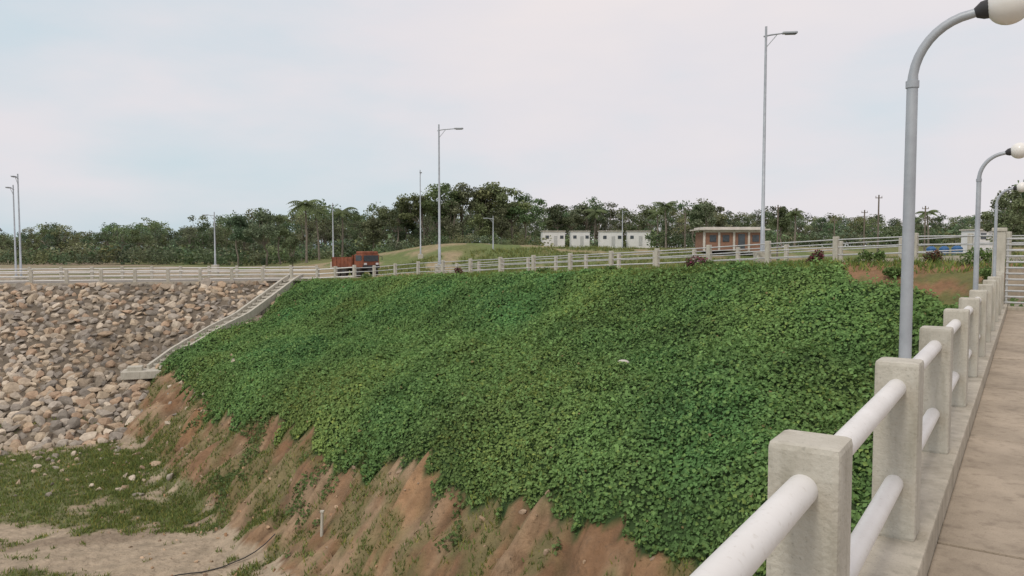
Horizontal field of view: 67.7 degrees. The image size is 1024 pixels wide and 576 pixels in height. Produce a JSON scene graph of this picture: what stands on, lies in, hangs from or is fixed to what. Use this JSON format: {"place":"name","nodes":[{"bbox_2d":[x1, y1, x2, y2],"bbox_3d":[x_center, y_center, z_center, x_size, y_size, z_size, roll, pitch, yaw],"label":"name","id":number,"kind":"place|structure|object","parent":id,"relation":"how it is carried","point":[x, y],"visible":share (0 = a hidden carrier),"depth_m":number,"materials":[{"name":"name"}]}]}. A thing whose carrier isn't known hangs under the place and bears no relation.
{"place":"outdoors","nodes":[
{"label":"outdoors","id":0,"kind":"place"},
{"bbox_2d":[0,243,1023,575],"bbox_3d":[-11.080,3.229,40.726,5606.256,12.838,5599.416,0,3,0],"label":"ground","id":1,"kind":"structure","parent":0,"point":[596,549],"depth_m":27.41,"materials":[{"name":"soil"}]},
{"bbox_2d":[5,185,17,278],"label":"street light","id":2,"kind":"object","parent":1,"relation":"on","point":[12,187],"visible":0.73,"depth_m":69.77,"materials":[{"name":"metal"}]},
{"bbox_2d":[11,174,26,278],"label":"street light","id":3,"kind":"object","parent":1,"relation":"on","point":[20,256],"visible":0.59,"depth_m":65.76,"materials":[{"name":"metal"}]},
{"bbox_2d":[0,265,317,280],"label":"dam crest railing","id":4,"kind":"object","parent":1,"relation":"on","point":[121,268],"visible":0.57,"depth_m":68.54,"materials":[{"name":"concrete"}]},
{"bbox_2d":[202,212,218,273],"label":"street light","id":5,"kind":"object","parent":1,"relation":"on","point":[214,265],"visible":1,"depth_m":77.77,"materials":[{"name":"metal"}]},
{"bbox_2d":[120,275,302,379],"bbox_3d":[-21.044,2.458,56.338,2.742,6.546,16.972,1,3,26],"label":"concrete groin","id":6,"kind":"object","parent":1,"relation":"on","point":[260,303],"visible":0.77,"depth_m":56.38,"materials":[{"name":"grey concrete"}]},
{"bbox_2d":[173,534,274,575],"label":"black cable","id":7,"kind":"object","parent":1,"relation":"on","point":[225,565],"visible":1,"depth_m":26.86,"materials":[{"name":"rubber"}]},
{"bbox_2d":[222,215,256,265],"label":"albizia tree","id":8,"kind":"object","parent":1,"relation":"on","point":[237,234],"visible":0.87,"depth_m":125.39,"materials":[{"name":"green plant"}]},
{"bbox_2d":[242,208,281,265],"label":"broadleaf tree","id":9,"kind":"object","parent":1,"relation":"on","point":[261,230],"visible":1,"depth_m":118.06,"materials":[{"name":"green plant"}]},
{"bbox_2d":[263,214,295,263],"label":"albizia tree","id":10,"kind":"object","parent":1,"relation":"on","point":[284,230],"visible":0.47,"depth_m":123.07,"materials":[{"name":"green plant"}]},
{"bbox_2d":[281,236,300,268],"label":"broadleaf tree","id":11,"kind":"object","parent":1,"relation":"on","point":[292,247],"visible":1,"depth_m":99.70,"materials":[{"name":"green plant"}]},
{"bbox_2d":[285,199,327,262],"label":"coconut palm","id":12,"kind":"object","parent":1,"relation":"on","point":[301,207],"visible":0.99,"depth_m":116.97,"materials":[{"name":"green plant"}]},
{"bbox_2d":[300,205,329,259],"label":"coconut palm","id":13,"kind":"object","parent":1,"relation":"on","point":[323,207],"visible":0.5,"depth_m":124.56,"materials":[{"name":"green plant"}]},
{"bbox_2d":[320,510,323,536],"bbox_3d":[-6.582,8.227,26.468,0.155,1.052,0.130,0,3,0],"label":"survey stake","id":14,"kind":"object","parent":1,"relation":"on","point":[321,522],"visible":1,"depth_m":26.43,"materials":[{"name":"wood"}]},
{"bbox_2d":[330,203,333,267],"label":"street light","id":15,"kind":"object","parent":1,"relation":"on","point":[332,237],"visible":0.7,"depth_m":89.74,"materials":[{"name":"metal"}]},
{"bbox_2d":[326,207,357,256],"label":"coconut palm","id":16,"kind":"object","parent":1,"relation":"on","point":[338,212],"visible":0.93,"depth_m":127.59,"materials":[{"name":"green plant"}]},
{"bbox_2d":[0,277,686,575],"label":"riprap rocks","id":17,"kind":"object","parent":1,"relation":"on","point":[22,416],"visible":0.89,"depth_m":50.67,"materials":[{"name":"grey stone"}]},
{"bbox_2d":[0,365,720,575],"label":"grass","id":18,"kind":"structure","parent":1,"relation":"on","point":[172,514],"depth_m":33.63,"materials":[{"name":"green plant"}]},
{"bbox_2d":[361,273,372,278],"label":"green shrub","id":19,"kind":"object","parent":1,"relation":"on","point":[367,275],"visible":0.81,"depth_m":56.25,"materials":[{"name":"green plant"}]},
{"bbox_2d":[360,217,388,250],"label":"broadleaf tree","id":20,"kind":"object","parent":1,"relation":"on","point":[373,224],"visible":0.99,"depth_m":125.02,"materials":[{"name":"green plant"}]},
{"bbox_2d":[373,202,419,250],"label":"albizia tree","id":21,"kind":"object","parent":1,"relation":"on","point":[384,216],"visible":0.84,"depth_m":125.46,"materials":[{"name":"green plant"}]},
{"bbox_2d":[394,210,421,246],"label":"broadleaf tree","id":22,"kind":"object","parent":1,"relation":"on","point":[408,226],"visible":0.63,"depth_m":127.64,"materials":[{"name":"green plant"}]},
{"bbox_2d":[395,192,428,240],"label":"albizia tree","id":23,"kind":"object","parent":1,"relation":"on","point":[415,198],"visible":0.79,"depth_m":124.51,"materials":[{"name":"green plant"}]},
{"bbox_2d":[418,170,422,258],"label":"street light","id":24,"kind":"object","parent":1,"relation":"on","point":[420,255],"visible":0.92,"depth_m":94.61,"materials":[{"name":"metal"}]},
{"bbox_2d":[418,184,462,243],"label":"albizia tree","id":25,"kind":"object","parent":1,"relation":"on","point":[431,205],"visible":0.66,"depth_m":125.12,"materials":[{"name":"green plant"}]},
{"bbox_2d":[431,183,465,240],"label":"broadleaf tree","id":26,"kind":"object","parent":1,"relation":"on","point":[449,214],"visible":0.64,"depth_m":125.08,"materials":[{"name":"green plant"}]},
{"bbox_2d":[435,124,462,273],"bbox_3d":[-4.255,-5.868,51.763,1.971,10.330,0.620,0,3,0],"label":"street light","id":27,"kind":"object","parent":1,"relation":"on","point":[439,245],"visible":0.76,"depth_m":51.69,"materials":[{"name":"metal"}]},
{"bbox_2d":[440,200,466,238],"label":"broadleaf tree","id":28,"kind":"object","parent":1,"relation":"on","point":[449,224],"visible":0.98,"depth_m":123.01,"materials":[{"name":"green plant"}]},
{"bbox_2d":[454,267,462,273],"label":"bougainvillea shrub","id":29,"kind":"object","parent":1,"relation":"on","point":[458,270],"visible":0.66,"depth_m":48.29,"materials":[{"name":"purple plant"}]},
{"bbox_2d":[449,182,479,236],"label":"albizia tree","id":30,"kind":"object","parent":1,"relation":"on","point":[463,190],"visible":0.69,"depth_m":125.56,"materials":[{"name":"green plant"}]},
{"bbox_2d":[464,203,492,237],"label":"broadleaf tree","id":31,"kind":"object","parent":1,"relation":"on","point":[481,221],"visible":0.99,"depth_m":124.45,"materials":[{"name":"green plant"}]},
{"bbox_2d":[483,218,493,249],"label":"street light","id":32,"kind":"object","parent":1,"relation":"on","point":[493,231],"visible":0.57,"depth_m":99.75,"materials":[{"name":"metal"}]},
{"bbox_2d":[469,181,508,238],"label":"albizia tree","id":33,"kind":"object","parent":1,"relation":"on","point":[485,196],"visible":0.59,"depth_m":126.72,"materials":[{"name":"green plant"}]},
{"bbox_2d":[467,182,511,243],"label":"broadleaf tree","id":34,"kind":"object","parent":1,"relation":"on","point":[500,198],"visible":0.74,"depth_m":126.08,"materials":[{"name":"green plant"}]},
{"bbox_2d":[489,207,510,243],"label":"broadleaf tree","id":35,"kind":"object","parent":1,"relation":"on","point":[500,227],"visible":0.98,"depth_m":124.38,"materials":[{"name":"green plant"}]},
{"bbox_2d":[0,185,1023,265],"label":"distant trees","id":36,"kind":"object","parent":1,"relation":"on","point":[150,242],"visible":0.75,"depth_m":146.68,"materials":[{"name":"green plant"}]},
{"bbox_2d":[490,188,533,244],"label":"albizia tree","id":37,"kind":"object","parent":1,"relation":"on","point":[515,193],"visible":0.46,"depth_m":128.96,"materials":[{"name":"green plant"}]},
{"bbox_2d":[506,193,545,237],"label":"albizia tree","id":38,"kind":"object","parent":1,"relation":"on","point":[524,218],"visible":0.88,"depth_m":128.15,"materials":[{"name":"green plant"}]},
{"bbox_2d":[536,267,549,272],"bbox_3d":[1.758,-0.939,42.006,0.945,0.439,0.586,-2,4,-36],"label":"green shrub","id":39,"kind":"object","parent":1,"relation":"on","point":[545,269],"visible":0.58,"depth_m":41.92,"materials":[{"name":"green plant"}]},
{"bbox_2d":[540,231,564,246],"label":"site cabin","id":40,"kind":"object","parent":1,"relation":"on","point":[558,238],"visible":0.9,"depth_m":156.46,"materials":[{"name":"white paint"}]},
{"bbox_2d":[543,204,574,230],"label":"albizia tree","id":41,"kind":"object","parent":1,"relation":"on","point":[557,217],"visible":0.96,"depth_m":193.65,"materials":[{"name":"green plant"}]},
{"bbox_2d":[567,203,590,230],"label":"albizia tree","id":42,"kind":"object","parent":1,"relation":"on","point":[578,219],"visible":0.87,"depth_m":197.10,"materials":[{"name":"green plant"}]},
{"bbox_2d":[569,231,589,247],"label":"site cabin","id":43,"kind":"object","parent":1,"relation":"on","point":[579,238],"visible":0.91,"depth_m":160.42,"materials":[{"name":"white paint"}]},
{"bbox_2d":[143,257,1023,575],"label":"vine ground cover","id":44,"kind":"object","parent":1,"relation":"on","point":[389,341],"visible":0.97,"depth_m":27.94,"materials":[{"name":"green plant"}]},
{"bbox_2d":[582,209,606,240],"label":"coconut palm","id":45,"kind":"object","parent":1,"relation":"on","point":[593,213],"visible":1,"depth_m":190.92,"materials":[{"name":"green plant"}]},
{"bbox_2d":[597,231,621,247],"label":"site cabin","id":46,"kind":"object","parent":1,"relation":"on","point":[610,238],"visible":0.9,"depth_m":152.44,"materials":[{"name":"white paint"}]},
{"bbox_2d":[622,210,627,246],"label":"street light","id":47,"kind":"object","parent":1,"relation":"on","point":[622,225],"visible":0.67,"depth_m":119.59,"materials":[{"name":"metal"}]},
{"bbox_2d":[626,231,650,247],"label":"site cabin","id":48,"kind":"object","parent":1,"relation":"on","point":[636,238],"visible":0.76,"depth_m":154.47,"materials":[{"name":"white paint"}]},
{"bbox_2d":[647,209,668,245],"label":"coconut palm","id":49,"kind":"object","parent":1,"relation":"on","point":[652,211],"visible":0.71,"depth_m":134.55,"materials":[{"name":"green plant"}]},
{"bbox_2d":[296,256,1023,285],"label":"verge grass","id":50,"kind":"structure","parent":1,"relation":"on","point":[803,264],"depth_m":29.74,"materials":[{"name":"green plant"}]},
{"bbox_2d":[652,201,677,247],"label":"coconut palm","id":51,"kind":"object","parent":1,"relation":"on","point":[663,207],"visible":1,"depth_m":129.43,"materials":[{"name":"green plant"}]},
{"bbox_2d":[354,232,1011,277],"bbox_3d":[2.222,-1.128,43.066,0.300,3.370,45.150,-3,4,-40],"label":"crest road railing","id":52,"kind":"object","parent":1,"relation":"on","point":[767,251],"visible":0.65,"depth_m":35.57,"materials":[{"name":"concrete"}]},
{"bbox_2d":[684,212,687,248],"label":"utility pole","id":53,"kind":"object","parent":1,"relation":"on","point":[685,232],"visible":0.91,"depth_m":119.68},
{"bbox_2d":[349,245,1023,275],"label":"field grass","id":54,"kind":"structure","parent":1,"relation":"on","point":[524,253],"depth_m":95.50,"materials":[{"name":"green plant"}]},
{"bbox_2d":[684,255,707,266],"bbox_3d":[8.262,-1.152,34.515,1.048,0.699,1.028,0,3,0],"label":"bougainvillea shrub","id":55,"kind":"object","parent":1,"relation":"on","point":[691,261],"visible":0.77,"depth_m":34.44,"materials":[{"name":"purple plant"}]},
{"bbox_2d":[683,204,710,246],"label":"albizia tree","id":56,"kind":"object","parent":1,"relation":"on","point":[695,207],"visible":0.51,"depth_m":126.73,"materials":[{"name":"green plant"}]},
{"bbox_2d":[689,200,717,231],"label":"broadleaf tree","id":57,"kind":"object","parent":1,"relation":"on","point":[707,208],"visible":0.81,"depth_m":123.94,"materials":[{"name":"green plant"}]},
{"bbox_2d":[703,259,714,265],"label":"green shrub","id":58,"kind":"object","parent":1,"relation":"on","point":[708,262],"visible":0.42,"depth_m":33.60,"materials":[{"name":"green plant"}]},
{"bbox_2d":[710,206,732,226],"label":"broadleaf tree","id":59,"kind":"object","parent":1,"relation":"on","point":[720,222],"visible":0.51,"depth_m":128.29,"materials":[{"name":"green plant"}]},
{"bbox_2d":[690,227,770,250],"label":"brick house","id":60,"kind":"structure","parent":1,"relation":"on","point":[721,236],"depth_m":105.26,"materials":[{"name":"beige paint"}]},
{"bbox_2d":[445,233,1023,272],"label":"crest road railing","id":61,"kind":"object","parent":1,"relation":"on","point":[841,243],"visible":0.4,"depth_m":41.39,"materials":[{"name":"concrete"}]},
{"bbox_2d":[753,26,797,263],"bbox_3d":[11.498,-6.000,33.331,1.622,10.629,0.620,0,3,0],"label":"street light","id":62,"kind":"object","parent":1,"relation":"on","point":[762,247],"visible":0.69,"depth_m":33.27,"materials":[{"name":"metal"}]},
{"bbox_2d":[775,205,780,260],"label":"utility pole","id":63,"kind":"object","parent":1,"relation":"on","point":[777,207],"visible":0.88,"depth_m":94.65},
{"bbox_2d":[769,206,789,248],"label":"broadleaf tree","id":64,"kind":"object","parent":1,"relation":"on","point":[783,222],"visible":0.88,"depth_m":117.90,"materials":[{"name":"green plant"}]},
{"bbox_2d":[785,210,805,245],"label":"coconut palm","id":65,"kind":"object","parent":1,"relation":"on","point":[792,213],"visible":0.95,"depth_m":127.52,"materials":[{"name":"green plant"}]},
{"bbox_2d":[806,250,823,262],"bbox_3d":[11.997,-1.185,30.207,0.794,0.691,0.948,0,3,0],"label":"bougainvillea shrub","id":66,"kind":"object","parent":1,"relation":"on","point":[820,254],"visible":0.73,"depth_m":30.12,"materials":[{"name":"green plant"}]},
{"bbox_2d":[861,210,867,252],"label":"utility pole","id":67,"kind":"object","parent":1,"relation":"on","point":[864,212],"visible":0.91,"depth_m":99.68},
{"bbox_2d":[854,249,885,262],"bbox_3d":[13.374,-1.135,28.424,1.042,0.636,0.773,3,4,42],"label":"green shrub","id":68,"kind":"object","parent":1,"relation":"on","point":[877,255],"visible":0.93,"depth_m":28.37,"materials":[{"name":"green plant"}]},
{"bbox_2d":[877,195,879,251],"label":"utility pole","id":69,"kind":"object","parent":1,"relation":"on","point":[878,221],"visible":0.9,"depth_m":89.65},
{"bbox_2d":[882,266,900,277],"bbox_3d":[13.027,-0.511,26.103,0.761,0.517,0.627,-2,4,-35],"label":"green shrub","id":70,"kind":"object","parent":1,"relation":"on","point":[889,270],"visible":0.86,"depth_m":26.00,"materials":[{"name":"green plant"}]},
{"bbox_2d":[922,206,928,254],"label":"utility pole","id":71,"kind":"object","parent":1,"relation":"on","point":[925,208],"visible":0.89,"depth_m":94.68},
{"bbox_2d":[915,210,939,246],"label":"coconut palm","id":72,"kind":"object","parent":1,"relation":"on","point":[930,212],"visible":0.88,"depth_m":119.52,"materials":[{"name":"green plant"}]},
{"bbox_2d":[926,246,935,253],"bbox_3d":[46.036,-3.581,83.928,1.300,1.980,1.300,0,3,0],"label":"car","id":73,"kind":"object","parent":1,"relation":"on","point":[930,248],"visible":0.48,"depth_m":83.56,"materials":[{"name":"blue paint"}]},
{"bbox_2d":[922,249,942,261],"bbox_3d":[14.851,-1.101,26.985,0.680,0.543,0.818,2,4,31],"label":"bougainvillea shrub","id":74,"kind":"object","parent":1,"relation":"on","point":[932,255],"visible":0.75,"depth_m":26.86,"materials":[{"name":"green plant"}]},
{"bbox_2d":[939,246,948,254],"bbox_3d":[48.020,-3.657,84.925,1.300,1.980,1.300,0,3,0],"label":"car","id":75,"kind":"object","parent":1,"relation":"on","point":[944,248],"visible":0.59,"depth_m":84.51,"materials":[{"name":"blue paint"}]},
{"bbox_2d":[951,246,962,254],"bbox_3d":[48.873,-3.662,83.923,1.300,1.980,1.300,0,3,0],"label":"car","id":76,"kind":"object","parent":1,"relation":"on","point":[956,247],"visible":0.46,"depth_m":83.53,"materials":[{"name":"blue paint"}]},
{"bbox_2d":[957,247,991,264],"bbox_3d":[15.664,-1.078,25.804,1.313,0.673,0.888,0,3,0],"label":"green shrub","id":77,"kind":"object","parent":1,"relation":"on","point":[984,254],"visible":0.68,"depth_m":25.69,"materials":[{"name":"green plant"}]},
{"bbox_2d":[927,269,1023,575],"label":"bridge walkway","id":78,"kind":"structure","parent":1,"relation":"on","point":[982,532],"depth_m":5.57,"materials":[{"name":"concrete"}]},
{"bbox_2d":[858,303,1007,575],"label":"bridge kerb","id":79,"kind":"structure","parent":78,"relation":"on","point":[888,556],"depth_m":4.85,"materials":[{"name":"concrete"}]},
{"bbox_2d":[690,271,1003,575],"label":"bridge railing","id":80,"kind":"object","parent":79,"relation":"on","point":[797,522],"visible":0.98,"depth_m":3.33,"materials":[{"name":"concrete"}]},
{"bbox_2d":[899,0,1023,358],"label":"globe lamp post","id":81,"kind":"object","parent":79,"relation":"on","point":[1004,12],"visible":0.84,"depth_m":4.54,"materials":[{"name":"metal"}]},
{"bbox_2d":[973,142,1023,289],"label":"globe lamp post","id":82,"kind":"object","parent":79,"relation":"on","point":[1016,150],"visible":0.87,"depth_m":10.96,"materials":[{"name":"metal"}]},
{"bbox_2d":[992,182,1023,276],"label":"globe lamp post","id":83,"kind":"object","parent":79,"relation":"on","point":[1018,187],"visible":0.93,"depth_m":17.43,"materials":[{"name":"metal"}]},
{"bbox_2d":[992,228,1007,303],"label":"gate pillar","id":84,"kind":"structure","parent":78,"relation":"on","point":[1001,249],"depth_m":20.92,"materials":[{"name":"concrete"}]},
{"bbox_2d":[1004,238,1023,303],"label":"steel gate","id":85,"kind":"structure","parent":84,"relation":"attached to","point":[1008,244],"depth_m":20.90,"materials":[{"name":"grey metal"}]},
{"bbox_2d":[959,229,992,251],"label":"site cabin","id":86,"kind":"object","parent":1,"relation":"on","point":[966,232],"visible":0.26,"depth_m":84.67,"materials":[{"name":"white paint"}]},
{"bbox_2d":[979,266,991,280],"bbox_3d":[14.695,-0.396,23.524,1.284,0.578,0.624,-3,4,-40],"label":"green shrub","id":87,"kind":"object","parent":1,"relation":"on","point":[984,272],"visible":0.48,"depth_m":23.24,"materials":[{"name":"green plant"}]},
{"bbox_2d":[980,193,1023,247],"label":"broadleaf tree","id":88,"kind":"object","parent":1,"relation":"on","point":[1004,221],"visible":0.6,"depth_m":54.83,"materials":[{"name":"green plant"}]},
{"bbox_2d":[986,189,1023,251],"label":"broadleaf tree","id":89,"kind":"object","parent":1,"relation":"on","point":[1019,203],"visible":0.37,"depth_m":56.86,"materials":[{"name":"green plant"}]},
{"bbox_2d":[1000,180,1023,236],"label":"broadleaf tree","id":90,"kind":"object","parent":1,"relation":"on","point":[1022,196],"visible":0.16,"depth_m":59.55,"materials":[{"name":"green plant"}]},
{"bbox_2d":[0,259,1023,283],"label":"crest road","id":91,"kind":"structure","parent":0,"point":[214,279],"depth_m":64.30,"materials":[{"name":"grey asphalt"}]},
{"bbox_2d":[0,265,355,285],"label":"dam crest railing","id":92,"kind":"object","parent":91,"relation":"on","point":[168,275],"visible":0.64,"depth_m":60.87,"materials":[{"name":"concrete"}]},
{"bbox_2d":[332,251,381,276],"bbox_3d":[-13.163,-2.034,64.493,4.389,2.130,2.158,3,4,42],"label":"dump truck","id":93,"kind":"object","parent":91,"relation":"on","point":[359,259],"visible":0.7,"depth_m":63.34,"materials":[{"name":"red paint"}]},
{"bbox_2d":[0,0,1023,247],"label":"sky","id":94,"kind":"structure","parent":0,"point":[121,112],"materials":[{"name":"white"}]}
]}

